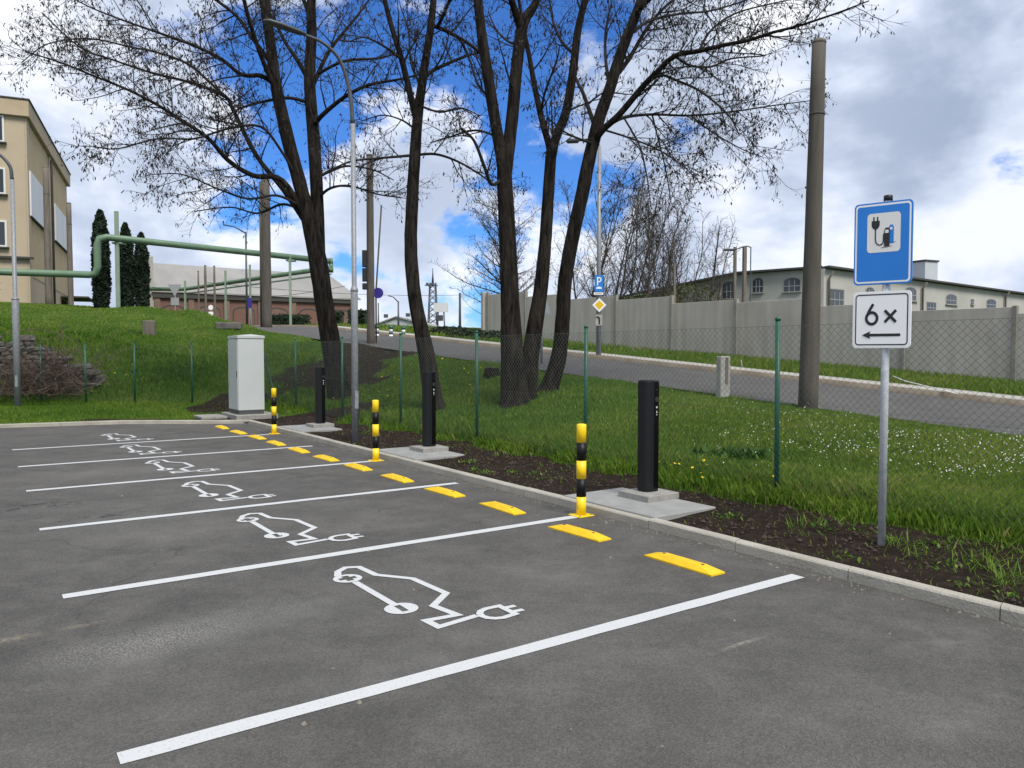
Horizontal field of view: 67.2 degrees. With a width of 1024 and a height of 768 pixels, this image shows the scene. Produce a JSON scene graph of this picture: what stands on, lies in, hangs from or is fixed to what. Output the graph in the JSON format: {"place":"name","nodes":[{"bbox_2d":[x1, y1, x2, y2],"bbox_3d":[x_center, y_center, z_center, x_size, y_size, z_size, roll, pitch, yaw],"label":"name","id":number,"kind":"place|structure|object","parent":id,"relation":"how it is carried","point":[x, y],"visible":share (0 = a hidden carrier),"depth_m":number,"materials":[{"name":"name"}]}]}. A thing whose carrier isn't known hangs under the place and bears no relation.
{"place":"outdoors","nodes":[
{"label":"outdoors","id":0,"kind":"place"},
{"bbox_2d":[0,424,1023,767],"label":"parking asphalt","id":1,"kind":"structure","parent":0,"point":[808,670],"depth_m":4.47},
{"bbox_2d":[12,434,269,449],"bbox_3d":[-6.709,1.070,14.341,4.370,0.001,0.116,-2,3,-35],"label":"parking line","id":2,"kind":"object","parent":1,"relation":"on","point":[130,442],"visible":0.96,"depth_m":14.17,"materials":[{"name":"white paint"}]},
{"bbox_2d":[121,445,179,454],"bbox_3d":[-6.310,1.118,13.141,1.727,0.001,0.632,2,3,40],"label":"charging symbol","id":3,"kind":"object","parent":1,"relation":"on","point":[132,450],"visible":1,"depth_m":13.01,"materials":[{"name":"white paint"}]},
{"bbox_2d":[18,446,308,466],"bbox_3d":[-5.348,1.148,12.403,4.400,0.001,0.116,-2,3,-35],"label":"parking line","id":4,"kind":"object","parent":1,"relation":"on","point":[157,456],"visible":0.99,"depth_m":12.20,"materials":[{"name":"white paint"}]},
{"bbox_2d":[146,460,219,472],"bbox_3d":[-4.939,1.196,11.197,1.727,0.001,0.632,2,3,40],"label":"charging symbol","id":5,"kind":"object","parent":1,"relation":"on","point":[161,467],"visible":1,"depth_m":10.98,"materials":[{"name":"white paint"}]},
{"bbox_2d":[26,461,370,491],"bbox_3d":[-3.960,1.226,10.470,4.480,0.001,0.116,-2,3,-35],"label":"parking line","id":6,"kind":"object","parent":1,"relation":"on","point":[191,476],"visible":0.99,"depth_m":10.27,"materials":[{"name":"white paint"}]},
{"bbox_2d":[182,481,275,500],"bbox_3d":[-3.539,1.276,9.213,1.727,0.001,0.632,2,3,40],"label":"charging symbol","id":7,"kind":"object","parent":1,"relation":"on","point":[213,494],"visible":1,"depth_m":9.02,"materials":[{"name":"white paint"}]},
{"bbox_2d":[39,482,458,529],"bbox_3d":[-2.555,1.306,8.477,4.520,0.001,0.116,-2,3,-35],"label":"parking line","id":8,"kind":"object","parent":1,"relation":"on","point":[119,520],"visible":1,"depth_m":8.21,"materials":[{"name":"white paint"}]},
{"bbox_2d":[268,388,279,434],"bbox_3d":[-4.848,0.550,15.682,0.190,0.935,0.190,-2,3,-35],"label":"striped bollard","id":9,"kind":"object","parent":1,"relation":"on","point":[273,411],"visible":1,"depth_m":15.64,"materials":[{"name":"yellow paint"}]},
{"bbox_2d":[236,513,363,545],"bbox_3d":[-2.151,1.355,7.244,1.727,0.001,0.632,2,3,40],"label":"charging symbol","id":10,"kind":"object","parent":1,"relation":"on","point":[270,532],"visible":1,"depth_m":7.02,"materials":[{"name":"white paint"}]},
{"bbox_2d":[62,516,577,598],"bbox_3d":[-1.200,1.386,6.485,4.480,0.001,0.117,-2,3,-35],"label":"parking line","id":11,"kind":"object","parent":1,"relation":"on","point":[126,586],"visible":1,"depth_m":6.11,"materials":[{"name":"white paint"}]},
{"bbox_2d":[344,463,372,470],"bbox_3d":[-2.217,1.181,11.061,0.150,0.049,0.700,-2,3,-35],"label":"wheel stop","id":12,"kind":"object","parent":1,"relation":"on","point":[358,466],"visible":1,"depth_m":10.94,"materials":[{"name":"yellow paint"}]},
{"bbox_2d":[368,400,383,461],"bbox_3d":[-2.083,0.708,11.762,0.190,0.935,0.190,-2,3,-35],"label":"striped bollard","id":13,"kind":"object","parent":1,"relation":"on","point":[375,428],"visible":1,"depth_m":11.72,"materials":[{"name":"yellow paint"}]},
{"bbox_2d":[380,473,413,482],"bbox_3d":[-1.510,1.220,10.092,0.150,0.049,0.700,-2,3,-34],"label":"wheel stop","id":14,"kind":"object","parent":1,"relation":"on","point":[398,478],"visible":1,"depth_m":9.98,"materials":[{"name":"yellow paint"}]},
{"bbox_2d":[333,566,523,628],"bbox_3d":[-0.741,1.435,5.260,1.727,0.001,0.632,2,3,40],"label":"charging symbol","id":15,"kind":"object","parent":1,"relation":"on","point":[392,609],"visible":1,"depth_m":5.02,"materials":[{"name":"white paint"}]},
{"bbox_2d":[424,486,465,497],"bbox_3d":[-0.801,1.260,9.087,0.150,0.049,0.700,-2,3,-36],"label":"wheel stop","id":16,"kind":"object","parent":1,"relation":"on","point":[446,492],"visible":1,"depth_m":8.99,"materials":[{"name":"yellow paint"}]},
{"bbox_2d":[117,574,803,763],"bbox_3d":[0.260,1.470,4.414,4.520,0.001,0.116,-2,3,-35],"label":"parking line","id":17,"kind":"object","parent":1,"relation":"on","point":[163,746],"visible":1,"depth_m":3.88,"materials":[{"name":"white paint"}]},
{"bbox_2d":[479,501,525,514],"bbox_3d":[-0.108,1.297,8.157,0.150,0.049,0.700,-1,3,-33],"label":"wheel stop","id":18,"kind":"object","parent":1,"relation":"on","point":[505,508],"visible":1,"depth_m":8.05,"materials":[{"name":"yellow paint"}]},
{"bbox_2d":[87,425,1023,748],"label":"grit","id":19,"kind":"object","parent":1,"relation":"on","point":[609,557],"visible":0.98,"depth_m":6.19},
{"bbox_2d":[548,524,610,541],"bbox_3d":[0.608,1.343,7.036,0.150,0.049,0.700,-2,3,-37],"label":"wheel stop","id":20,"kind":"object","parent":1,"relation":"on","point":[583,533],"visible":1,"depth_m":6.95,"materials":[{"name":"yellow paint"}]},
{"bbox_2d":[568,423,593,517],"bbox_3d":[0.702,0.868,7.794,0.190,0.935,0.190,-2,3,-35],"label":"striped bollard","id":21,"kind":"object","parent":1,"relation":"on","point":[581,476],"visible":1,"depth_m":7.75,"materials":[{"name":"yellow paint"}]},
{"bbox_2d":[644,552,724,576],"bbox_3d":[1.333,1.384,6.006,0.150,0.049,0.700,-2,3,-35],"label":"wheel stop","id":22,"kind":"object","parent":1,"relation":"on","point":[690,564],"visible":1,"depth_m":5.93,"materials":[{"name":"yellow paint"}]},
{"bbox_2d":[0,304,1023,606],"bbox_3d":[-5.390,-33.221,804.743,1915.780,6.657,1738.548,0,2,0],"label":"ground","id":23,"kind":"structure","parent":0,"point":[886,560],"depth_m":12.06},
{"bbox_2d":[0,154,21,406],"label":"street lamp","id":24,"kind":"object","parent":23,"relation":"on","point":[16,349],"visible":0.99,"depth_m":21.47,"materials":[{"name":"metal"}]},
{"bbox_2d":[0,95,91,304],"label":"factory building","id":25,"kind":"structure","parent":23,"relation":"on","point":[24,140],"depth_m":45.06,"materials":[{"name":"beige paint"}]},
{"bbox_2d":[0,115,6,143],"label":"window","id":26,"kind":"structure","parent":25,"relation":"in","point":[2,135],"depth_m":43.92,"materials":[{"name":"grey"}]},
{"bbox_2d":[0,167,7,195],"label":"window","id":27,"kind":"structure","parent":25,"relation":"in","point":[2,170],"depth_m":44.03,"materials":[{"name":"grey"}]},
{"bbox_2d":[0,220,9,248],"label":"window","id":28,"kind":"structure","parent":25,"relation":"in","point":[3,223],"depth_m":44.13,"materials":[{"name":"grey"}]},
{"bbox_2d":[43,166,52,303],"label":"concrete pole","id":29,"kind":"object","parent":23,"relation":"on","point":[47,246],"visible":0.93,"depth_m":42.09,"materials":[{"name":"grey"}]},
{"bbox_2d":[0,323,103,400],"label":"dead bramble","id":30,"kind":"object","parent":23,"relation":"on","point":[9,386],"visible":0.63,"depth_m":23.95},
{"bbox_2d":[0,335,105,387],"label":"bush","id":31,"kind":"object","parent":23,"relation":"on","point":[24,345],"depth_m":24.86,"materials":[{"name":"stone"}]},
{"bbox_2d":[0,315,138,397],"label":"dead bramble","id":32,"kind":"object","parent":23,"relation":"on","point":[64,384],"visible":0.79,"depth_m":24.01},
{"bbox_2d":[66,202,73,304],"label":"concrete pole","id":33,"kind":"object","parent":23,"relation":"on","point":[69,252],"visible":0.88,"depth_m":46.61,"materials":[{"name":"grey"}]},
{"bbox_2d":[90,209,111,307],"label":"columnar conifer","id":34,"kind":"object","parent":23,"relation":"on","point":[101,284],"visible":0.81,"depth_m":42.52,"materials":[{"name":"green plant"}]},
{"bbox_2d":[119,222,135,306],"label":"columnar conifer","id":35,"kind":"object","parent":23,"relation":"on","point":[127,276],"visible":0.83,"depth_m":43.52,"materials":[{"name":"green plant"}]},
{"bbox_2d":[133,231,151,307],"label":"columnar conifer","id":36,"kind":"object","parent":23,"relation":"on","point":[142,280],"visible":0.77,"depth_m":44.02,"materials":[{"name":"green plant"}]},
{"bbox_2d":[142,320,155,334],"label":"concrete block","id":37,"kind":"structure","parent":23,"relation":"on","point":[148,327],"depth_m":28.20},
{"bbox_2d":[0,211,332,324],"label":"steam pipe","id":38,"kind":"object","parent":23,"relation":"on","point":[116,238],"visible":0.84,"depth_m":41.84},
{"bbox_2d":[168,284,181,309],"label":"triangular sign","id":39,"kind":"object","parent":23,"relation":"on","point":[174,288],"visible":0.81,"depth_m":56.72,"materials":[{"name":"metal"}]},
{"bbox_2d":[204,265,206,312],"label":"concrete pole","id":40,"kind":"object","parent":23,"relation":"on","point":[205,290],"visible":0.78,"depth_m":59.69,"materials":[{"name":"grey"}]},
{"bbox_2d":[0,0,449,400],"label":"bare tree","id":41,"kind":"object","parent":23,"relation":"on","point":[306,206],"visible":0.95,"depth_m":19.72,"materials":[{"name":"brown plant"}]},
{"bbox_2d":[215,322,242,329],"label":"concrete block","id":42,"kind":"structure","parent":23,"relation":"on","point":[230,325],"depth_m":29.95,"materials":[{"name":"stone"}]},
{"bbox_2d":[193,411,277,419],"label":"cabinet plinth","id":43,"kind":"structure","parent":23,"relation":"on","point":[233,416],"depth_m":18.72,"materials":[{"name":"concrete"}]},
{"bbox_2d":[227,334,264,414],"bbox_3d":[-6.584,-0.249,19.060,0.673,1.945,0.896,-2,3,-35],"label":"utility cabinet","id":44,"kind":"object","parent":43,"relation":"on","point":[246,371],"visible":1,"depth_m":18.73,"materials":[{"name":"grey"}]},
{"bbox_2d":[223,224,247,324],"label":"street lamp","id":45,"kind":"object","parent":23,"relation":"on","point":[246,283],"visible":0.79,"depth_m":57.67,"materials":[{"name":"metal"}]},
{"bbox_2d":[150,265,332,324],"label":"steam pipe","id":46,"kind":"object","parent":23,"relation":"on","point":[225,282],"visible":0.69,"depth_m":60.85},
{"bbox_2d":[148,256,360,324],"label":"brick hall","id":47,"kind":"structure","parent":23,"relation":"on","point":[163,275],"depth_m":74.96,"materials":[{"name":"grey"}]},
{"bbox_2d":[233,307,254,324],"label":"arched window","id":48,"kind":"structure","parent":47,"relation":"in","point":[239,313],"depth_m":73.31,"materials":[{"name":"pink"}]},
{"bbox_2d":[299,309,317,323],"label":"arched window","id":49,"kind":"structure","parent":47,"relation":"in","point":[312,312],"depth_m":76.40,"materials":[{"name":"pink"}]},
{"bbox_2d":[259,179,271,327],"bbox_3d":[-12.106,-6.169,37.782,0.576,7.881,0.494,0,2,0],"label":"concrete pole","id":50,"kind":"object","parent":23,"relation":"on","point":[265,275],"visible":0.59,"depth_m":37.62,"materials":[{"name":"grey"}]},
{"bbox_2d":[272,313,310,324],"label":"clipped hedge","id":51,"kind":"object","parent":23,"relation":"on","point":[283,319],"visible":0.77,"depth_m":51.30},
{"bbox_2d":[279,424,341,432],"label":"concrete slab","id":52,"kind":"structure","parent":23,"relation":"on","point":[303,428],"depth_m":15.82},
{"bbox_2d":[306,422,334,427],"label":"concrete plinth","id":53,"kind":"structure","parent":52,"relation":"on","point":[325,424],"depth_m":16.11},
{"bbox_2d":[315,367,324,423],"bbox_3d":[-4.065,0.233,16.273,0.177,1.195,0.189,-2,3,-35],"label":"charging post","id":54,"kind":"object","parent":53,"relation":"on","point":[319,395],"visible":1,"depth_m":16.20,"materials":[{"name":"black"}]},
{"bbox_2d":[263,19,358,442],"bbox_3d":[-3.430,-2.405,13.320,1.620,7.317,0.200,-2,3,-35],"label":"street lamp","id":55,"kind":"object","parent":23,"relation":"on","point":[354,297],"visible":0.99,"depth_m":13.71,"materials":[{"name":"metal"}]},
{"bbox_2d":[347,308,366,325],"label":"clipped hedge","id":56,"kind":"object","parent":23,"relation":"on","point":[362,316],"visible":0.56,"depth_m":43.28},
{"bbox_2d":[366,154,374,343],"bbox_3d":[-5.051,-4.524,27.440,0.290,7.274,0.294,0,2,0],"label":"concrete pole","id":57,"kind":"object","parent":23,"relation":"on","point":[370,272],"visible":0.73,"depth_m":27.35,"materials":[{"name":"grey"}]},
{"bbox_2d":[362,250,366,289],"bbox_3d":[-5.203,-4.064,27.447,0.270,1.389,0.200,0,2,-10],"label":"traffic signal","id":58,"kind":"object","parent":57,"relation":"attached to","point":[364,270],"visible":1,"depth_m":27.34,"materials":[{"name":"black"}]},
{"bbox_2d":[374,205,382,342],"bbox_3d":[-4.836,-3.822,27.793,0.380,5.228,0.072,0,2,0],"label":"pole","id":59,"kind":"object","parent":23,"relation":"on","point":[378,292],"visible":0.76,"depth_m":27.78,"materials":[{"name":"grey"}]},
{"bbox_2d":[377,316,441,326],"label":"warehouse","id":60,"kind":"structure","parent":23,"relation":"on","point":[403,321],"depth_m":117.27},
{"bbox_2d":[296,0,529,409],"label":"bare tree","id":61,"kind":"object","parent":23,"relation":"on","point":[416,307],"visible":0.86,"depth_m":16.92,"materials":[{"name":"brown plant"}]},
{"bbox_2d":[379,447,463,460],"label":"concrete slab","id":62,"kind":"structure","parent":23,"relation":"on","point":[406,452],"depth_m":11.77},
{"bbox_2d":[410,444,448,452],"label":"concrete plinth","id":63,"kind":"structure","parent":62,"relation":"on","point":[423,449],"depth_m":12.11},
{"bbox_2d":[422,371,435,446],"bbox_3d":[-1.335,0.394,12.279,0.177,1.195,0.189,-2,3,-35],"label":"charging post","id":64,"kind":"object","parent":63,"relation":"on","point":[428,408],"visible":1,"depth_m":12.21,"materials":[{"name":"black"}]},
{"bbox_2d":[425,268,438,324],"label":"lattice mast","id":65,"kind":"object","parent":23,"relation":"on","point":[431,285],"visible":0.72,"depth_m":148.94,"materials":[{"name":"metal"}]},
{"bbox_2d":[434,303,447,326],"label":"billboard","id":66,"kind":"object","parent":23,"relation":"on","point":[440,307],"visible":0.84,"depth_m":94.58,"materials":[{"name":"metal"}]},
{"bbox_2d":[429,325,468,333],"bbox_3d":[-2.978,-2.519,36.581,2.228,0.540,1.265,0,2,0],"label":"verge bush","id":67,"kind":"object","parent":23,"relation":"on","point":[442,329],"visible":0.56,"depth_m":36.35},
{"bbox_2d":[445,328,491,336],"bbox_3d":[-1.885,-2.223,34.353,2.215,0.553,1.248,0,2,0],"label":"verge bush","id":68,"kind":"object","parent":23,"relation":"on","point":[469,331],"visible":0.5,"depth_m":34.09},
{"bbox_2d":[470,330,500,339],"bbox_3d":[-0.696,-2.104,33.533,2.251,0.535,1.265,0,2,0],"label":"verge bush","id":69,"kind":"object","parent":23,"relation":"on","point":[493,333],"visible":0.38,"depth_m":33.23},
{"bbox_2d":[483,367,499,378],"bbox_3d":[-0.496,-0.262,19.105,0.480,0.308,0.468,0,2,0],"label":"tree stump","id":70,"kind":"object","parent":23,"relation":"on","point":[489,371],"visible":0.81,"depth_m":18.94,"materials":[{"name":"brown plant"}]},
{"bbox_2d":[427,166,560,301],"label":"bare tree","id":71,"kind":"object","parent":23,"relation":"on","point":[495,242],"visible":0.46,"depth_m":41.65,"materials":[{"name":"brown plant"}]},
{"bbox_2d":[0,302,1023,601],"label":"grass","id":72,"kind":"structure","parent":23,"relation":"on","point":[852,504],"depth_m":12.08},
{"bbox_2d":[0,317,1023,530],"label":"chain link fence","id":73,"kind":"object","parent":23,"relation":"on","point":[777,389],"visible":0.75,"depth_m":9.88,"materials":[{"name":"green metal"}]},
{"bbox_2d":[0,420,1023,626],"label":"kerb","id":74,"kind":"structure","parent":23,"relation":"on","point":[1002,612],"depth_m":6.59,"materials":[{"name":"concrete"}]},
{"bbox_2d":[540,301,549,363],"bbox_3d":[0.821,-1.503,21.152,0.090,2.424,0.900,1,3,28],"label":"triangular sign","id":75,"kind":"object","parent":23,"relation":"on","point":[547,311],"visible":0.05,"depth_m":21.17,"materials":[{"name":"metal"}]},
{"bbox_2d":[566,138,600,354],"bbox_3d":[2.319,-4.237,24.918,1.155,7.334,0.200,0,2,8],"label":"street lamp","id":76,"kind":"object","parent":23,"relation":"on","point":[598,328],"visible":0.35,"depth_m":24.77,"materials":[{"name":"metal"}]},
{"bbox_2d":[594,275,602,291],"bbox_3d":[2.801,-3.236,24.795,0.285,0.530,0.019,0,2,0],"label":"parking sign","id":77,"kind":"object","parent":76,"relation":"attached to","point":[598,283],"visible":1,"depth_m":24.79,"materials":[{"name":"blue"}]},
{"bbox_2d":[592,298,605,311],"bbox_3d":[2.814,-2.546,24.823,0.470,0.470,0.019,0,2,0],"label":"priority sign","id":78,"kind":"object","parent":76,"relation":"attached to","point":[598,304],"visible":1,"depth_m":24.82,"materials":[{"name":"yellow"}]},
{"bbox_2d":[550,162,632,298],"bbox_3d":[3.528,-5.881,35.635,4.042,8.013,3.116,0,2,0],"label":"bare tree","id":79,"kind":"object","parent":23,"relation":"on","point":[610,241],"visible":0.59,"depth_m":35.27,"materials":[{"name":"brown plant"}]},
{"bbox_2d":[174,308,1023,478],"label":"daisies","id":80,"kind":"object","parent":23,"relation":"on","point":[897,443],"visible":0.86,"depth_m":9.74,"materials":[{"name":"white plant"}]},
{"bbox_2d":[198,348,1023,603],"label":"soil clods","id":81,"kind":"object","parent":23,"relation":"on","point":[846,549],"visible":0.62,"depth_m":7.46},
{"bbox_2d":[573,161,660,299],"bbox_3d":[4.530,-5.728,33.692,3.868,8.190,3.656,0,2,0],"label":"bare tree","id":82,"kind":"object","parent":23,"relation":"on","point":[627,248],"visible":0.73,"depth_m":33.65,"materials":[{"name":"brown plant"}]},
{"bbox_2d":[565,487,715,520],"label":"concrete slab","id":83,"kind":"structure","parent":23,"relation":"on","point":[666,510],"depth_m":7.83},
{"bbox_2d":[618,488,678,502],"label":"concrete plinth","id":84,"kind":"structure","parent":83,"relation":"on","point":[650,497],"depth_m":8.14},
{"bbox_2d":[637,380,658,491],"bbox_3d":[1.453,0.554,8.290,0.177,1.195,0.189,-2,3,-35],"label":"charging post","id":85,"kind":"object","parent":84,"relation":"on","point":[648,436],"visible":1,"depth_m":8.22,"materials":[{"name":"black"}]},
{"bbox_2d":[606,164,699,298],"bbox_3d":[6.370,-6.040,35.984,4.214,8.493,3.232,0,2,0],"label":"bare tree","id":86,"kind":"object","parent":23,"relation":"on","point":[647,257],"visible":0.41,"depth_m":35.78,"materials":[{"name":"brown plant"}]},
{"bbox_2d":[404,0,905,408],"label":"bare tree","id":87,"kind":"object","parent":23,"relation":"on","point":[504,151],"visible":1,"depth_m":16.03,"materials":[{"name":"brown plant"}]},
{"bbox_2d":[622,182,698,301],"bbox_3d":[6.543,-5.257,33.542,3.614,7.542,4.059,0,2,0],"label":"bare tree","id":88,"kind":"object","parent":23,"relation":"on","point":[668,283],"visible":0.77,"depth_m":33.40,"materials":[{"name":"brown plant"}]},
{"bbox_2d":[635,201,696,300],"bbox_3d":[7.554,-5.426,37.980,3.611,6.972,3.057,0,2,0],"label":"bare tree","id":89,"kind":"object","parent":23,"relation":"on","point":[660,281],"visible":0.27,"depth_m":37.72,"materials":[{"name":"brown plant"}]},
{"bbox_2d":[673,263,675,302],"bbox_3d":[6.194,-2.707,29.415,0.100,3.810,0.080,-1,2,-20],"label":"concrete pole","id":90,"kind":"object","parent":23,"relation":"on","point":[674,279],"visible":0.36,"depth_m":29.34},
{"bbox_2d":[338,423,1023,599],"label":"weeds","id":91,"kind":"object","parent":23,"relation":"on","point":[751,453],"visible":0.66,"depth_m":6.23,"materials":[{"name":"green plant"}]},
{"bbox_2d":[650,210,715,302],"bbox_3d":[8.049,-5.039,36.769,3.296,6.516,3.176,0,2,0],"label":"bare tree","id":92,"kind":"object","parent":23,"relation":"on","point":[695,274],"visible":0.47,"depth_m":36.64,"materials":[{"name":"brown plant"}]},
{"bbox_2d":[660,280,720,302],"bbox_3d":[7.044,-2.870,31.414,3.999,2.818,2.754,-1,2,-16],"label":"shrub","id":93,"kind":"object","parent":23,"relation":"on","point":[697,293],"visible":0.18,"depth_m":31.20,"materials":[{"name":"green plant"}]},
{"bbox_2d":[692,213,745,301],"bbox_3d":[9.581,-4.733,35.657,2.449,6.160,2.696,2,3,33],"label":"bare tree","id":94,"kind":"object","parent":23,"relation":"on","point":[720,280],"visible":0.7,"depth_m":35.56,"materials":[{"name":"brown plant"}]},
{"bbox_2d":[716,356,729,396],"bbox_3d":[4.049,-0.084,14.755,0.220,0.900,0.168,-1,2,-20],"label":"concrete stump","id":95,"kind":"object","parent":23,"relation":"on","point":[725,377],"visible":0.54,"depth_m":14.68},
{"bbox_2d":[733,247,736,299],"bbox_3d":[8.638,-3.037,29.902,0.109,4.538,0.087,-1,2,-20],"label":"concrete pole","id":96,"kind":"object","parent":23,"relation":"on","point":[734,271],"visible":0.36,"depth_m":29.82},
{"bbox_2d":[723,246,750,301],"bbox_3d":[8.034,-2.727,27.513,0.992,4.402,0.141,0,2,0],"label":"concrete pole","id":97,"kind":"object","parent":23,"relation":"on","point":[744,268],"visible":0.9,"depth_m":27.43,"materials":[{"name":"concrete"}]},
{"bbox_2d":[481,291,1023,382],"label":"concrete wall","id":98,"kind":"structure","parent":23,"relation":"on","point":[653,315],"depth_m":24.55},
{"bbox_2d":[798,38,826,409],"bbox_3d":[5.223,-2.507,13.360,0.344,6.851,0.349,1,2,0],"label":"concrete pole","id":99,"kind":"object","parent":23,"relation":"on","point":[811,299],"visible":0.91,"depth_m":13.25,"materials":[{"name":"grey"}]},
{"bbox_2d":[624,259,1023,312],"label":"storage building","id":100,"kind":"structure","parent":23,"relation":"on","point":[927,288],"depth_m":37.97,"materials":[{"name":"grey"}]},
{"bbox_2d":[721,280,732,299],"bbox_3d":[10.552,-4.587,37.481,0.724,0.946,0.150,2,3,37],"label":"window","id":101,"kind":"structure","parent":100,"relation":"in","point":[729,287],"depth_m":37.50,"materials":[{"name":"glass"}]},
{"bbox_2d":[751,277,763,293],"bbox_3d":[11.693,-4.702,36.620,0.576,0.797,0.150,2,3,37],"label":"window","id":102,"kind":"structure","parent":100,"relation":"in","point":[758,282],"depth_m":36.61,"materials":[{"name":"glass"}]},
{"bbox_2d":[782,277,801,292],"bbox_3d":[12.964,-4.600,35.670,0.875,0.728,0.150,2,3,37],"label":"window","id":103,"kind":"structure","parent":100,"relation":"in","point":[790,284],"depth_m":35.67,"materials":[{"name":"glass"}]},
{"bbox_2d":[830,287,844,305],"bbox_3d":[14.957,-4.000,35.515,1.342,0.844,0.084,-2,3,-37],"label":"window","id":104,"kind":"structure","parent":100,"relation":"in","point":[837,295],"depth_m":35.51,"materials":[{"name":"glass"}]},
{"bbox_2d":[945,294,958,305],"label":"window","id":105,"kind":"structure","parent":100,"relation":"in","point":[951,299],"depth_m":42.37,"materials":[{"name":"glass"}]},
{"bbox_2d":[852,195,913,545],"bbox_3d":[3.012,-0.004,6.284,0.435,3.040,0.091,2,3,38],"label":"charging sign","id":106,"kind":"object","parent":23,"relation":"on","point":[883,244],"visible":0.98,"depth_m":6.24,"materials":[{"name":"blue"}]},
{"bbox_2d":[0,0,1023,327],"label":"sky","id":107,"kind":"structure","parent":0,"point":[929,113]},
{"bbox_2d":[254,326,1023,434],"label":"road","id":108,"kind":"structure","parent":0,"point":[441,348],"depth_m":16.80,"materials":[{"name":"asphalt"}]},
{"bbox_2d":[251,325,1023,405],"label":"road kerb","id":109,"kind":"structure","parent":108,"relation":"on","point":[963,396],"depth_m":19.99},
{"bbox_2d":[338,326,1023,399],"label":"pavement","id":110,"kind":"structure","parent":0,"point":[870,382],"depth_m":20.51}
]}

